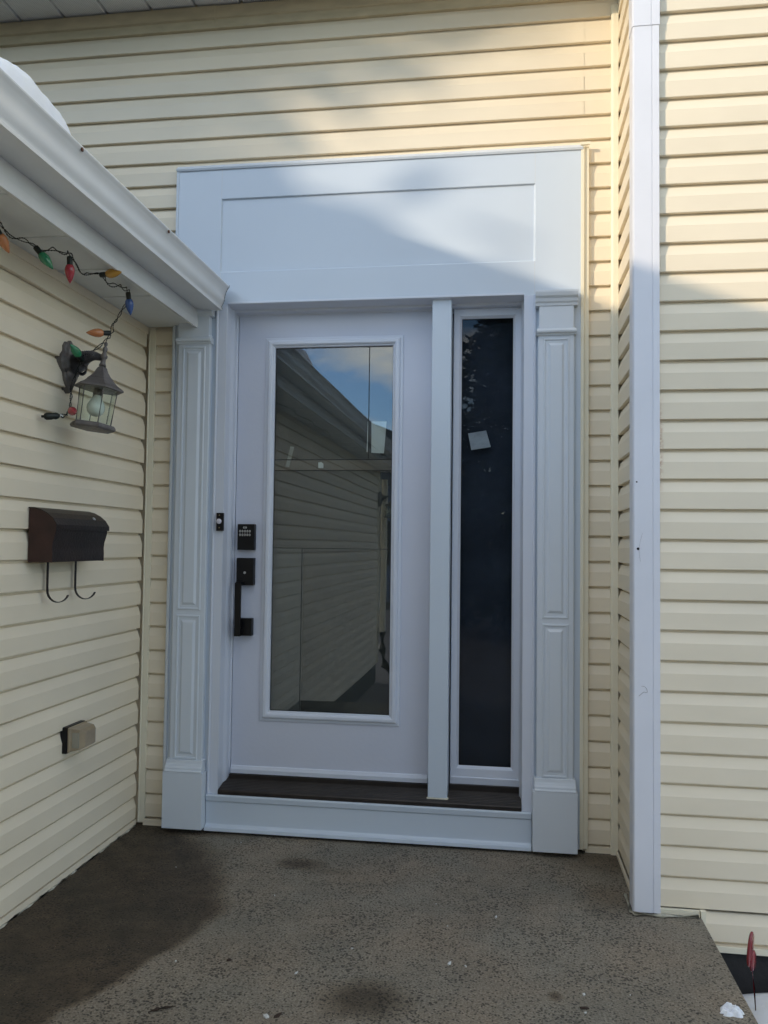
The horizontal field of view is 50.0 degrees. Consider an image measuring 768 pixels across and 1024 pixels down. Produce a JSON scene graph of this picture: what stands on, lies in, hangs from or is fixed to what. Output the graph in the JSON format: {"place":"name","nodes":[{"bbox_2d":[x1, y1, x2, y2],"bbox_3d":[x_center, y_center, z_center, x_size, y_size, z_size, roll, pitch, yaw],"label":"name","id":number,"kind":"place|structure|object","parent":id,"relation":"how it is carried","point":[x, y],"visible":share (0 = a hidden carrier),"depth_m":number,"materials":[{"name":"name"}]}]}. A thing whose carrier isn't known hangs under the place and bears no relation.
{"place":"outdoors","nodes":[
{"label":"outdoors","id":0,"kind":"place"},
{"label":"lawn","id":1,"kind":"structure","parent":0,"visible":0},
{"bbox_2d":[0,822,757,1023],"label":"landing","id":2,"kind":"object","parent":1,"relation":"on","point":[114,931],"visible":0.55,"depth_m":2.51,"materials":[{"name":"concrete"}]},
{"bbox_2d":[148,1006,174,1012],"bbox_3d":[-0.574,1.282,2.125,0.070,0.010,0.009,2,-3,-22],"label":"dead leaf","id":3,"kind":"object","parent":2,"relation":"on","point":[157,1008],"visible":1,"depth_m":2.12,"materials":[{"name":"brown plant"}]},
{"bbox_2d":[273,1012,281,1017],"bbox_3d":[-0.273,1.289,2.109,0.018,0.005,0.027,0,-2,8],"label":"leaf crumb","id":4,"kind":"object","parent":2,"relation":"on","point":[277,1015],"visible":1,"depth_m":2.10,"materials":[{"name":"brown plant"}]},
{"bbox_2d":[720,1002,744,1017],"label":"snow","id":5,"kind":"structure","parent":2,"relation":"on","point":[727,1009],"depth_m":2.14,"materials":[{"name":"white snow"}]},
{"bbox_2d":[0,0,767,993],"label":"house","id":6,"kind":"structure","parent":1,"relation":"on","point":[660,106],"depth_m":2.90,"materials":[{"name":"beige plastic"}]},
{"bbox_2d":[0,57,70,134],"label":"snow","id":7,"kind":"structure","parent":6,"relation":"on","point":[23,80],"depth_m":2.14,"materials":[{"name":"white snow"}]},
{"bbox_2d":[0,222,133,419],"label":"string lights","id":8,"kind":"object","parent":6,"relation":"attached to","point":[44,258],"visible":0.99,"depth_m":2.79,"materials":[{"name":"multicoloured plastic"}]},
{"bbox_2d":[28,507,108,602],"bbox_3d":[-1.096,0.151,2.875,0.102,0.320,0.364,0,-2,8],"label":"mailbox","id":9,"kind":"object","parent":6,"relation":"attached to","point":[59,535],"visible":1,"depth_m":2.79,"materials":[{"name":"brown metal"}]},
{"bbox_2d":[60,720,95,753],"bbox_3d":[-1.105,0.818,2.990,0.083,0.094,0.132,0,-2,8],"label":"outlet box","id":10,"kind":"object","parent":6,"relation":"attached to","point":[78,735],"visible":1,"depth_m":2.94,"materials":[{"name":"beige plastic"}]},
{"bbox_2d":[72,733,78,748],"bbox_3d":[-1.100,0.815,2.934,0.026,0.055,0.008,0,-2,8],"label":"cover window","id":11,"kind":"structure","parent":10,"relation":"in","point":[75,736],"depth_m":2.93,"materials":[{"name":"plastic"}]},
{"bbox_2d":[55,341,123,433],"bbox_3d":[-1.037,-0.448,2.909,0.240,0.336,0.180,0,-2,8],"label":"wall lantern","id":12,"kind":"object","parent":6,"relation":"attached to","point":[98,382],"depth_m":2.89,"materials":[{"name":"grey metal"}]},
{"bbox_2d":[161,141,590,853],"bbox_3d":[-0.049,-0.086,3.469,1.776,2.848,0.220,0,-2,8],"label":"door surround","id":13,"kind":"object","parent":6,"relation":"attached to","point":[489,249],"visible":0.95,"depth_m":3.44,"materials":[{"name":"white wood"}]},
{"bbox_2d":[216,513,223,530],"bbox_3d":[-0.696,0.042,3.491,0.031,0.076,0.020,0,-2,8],"label":"doorbell","id":14,"kind":"object","parent":13,"relation":"attached to","point":[219,521],"visible":1,"depth_m":3.49,"materials":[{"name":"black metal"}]},
{"bbox_2d":[230,311,431,782],"bbox_3d":[-0.230,0.134,3.535,0.857,1.997,0.113,0,-2,8],"label":"front door","id":15,"kind":"structure","parent":13,"relation":"attached to","point":[331,624],"depth_m":3.57,"materials":[{"name":"paint"}]},
{"bbox_2d":[285,446,293,466],"bbox_3d":[-0.412,-0.242,3.602,0.038,0.092,0.001,0,-2,8],"label":"tape strip","id":16,"kind":"object","parent":15,"relation":"attached to","point":[289,456],"visible":1,"depth_m":3.60,"materials":[{"name":"grey plastic"}]},
{"bbox_2d":[231,311,431,774],"bbox_3d":[-0.225,0.126,3.569,0.857,1.977,0.045,0,-2,8],"label":"door slab","id":17,"kind":"structure","parent":15,"relation":"in","point":[403,749],"depth_m":3.53,"materials":[{"name":"paint"}]},
{"bbox_2d":[371,421,386,452],"bbox_3d":[-0.022,-0.322,3.549,0.066,0.140,0.001,0,-2,8],"label":"paper sheet","id":18,"kind":"object","parent":15,"relation":"attached to","point":[378,431],"visible":1,"depth_m":3.55,"materials":[{"name":"white paper"}]},
{"bbox_2d":[468,431,490,449],"bbox_3d":[0.405,-0.304,3.490,0.096,0.083,0.001,0,-2,8],"label":"sticker","id":19,"kind":"object","parent":13,"relation":"attached to","point":[479,440],"visible":1,"depth_m":3.49,"materials":[{"name":"white paper"}]},
{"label":"soil","id":20,"kind":"structure","parent":0,"visible":0},
{"bbox_2d":[746,931,755,1010],"bbox_3d":[1.098,1.440,2.461,0.049,0.364,0.030,2,-3,-25],"label":"yard stake","id":21,"kind":"object","parent":20,"relation":"on","point":[751,958],"visible":0.98,"depth_m":2.46,"materials":[{"name":"red plastic"}]},
{"bbox_2d":[742,993,767,1023],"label":"snow","id":22,"kind":"structure","parent":20,"relation":"on","point":[760,1013],"depth_m":2.49,"materials":[{"name":"white snow"}]}
]}

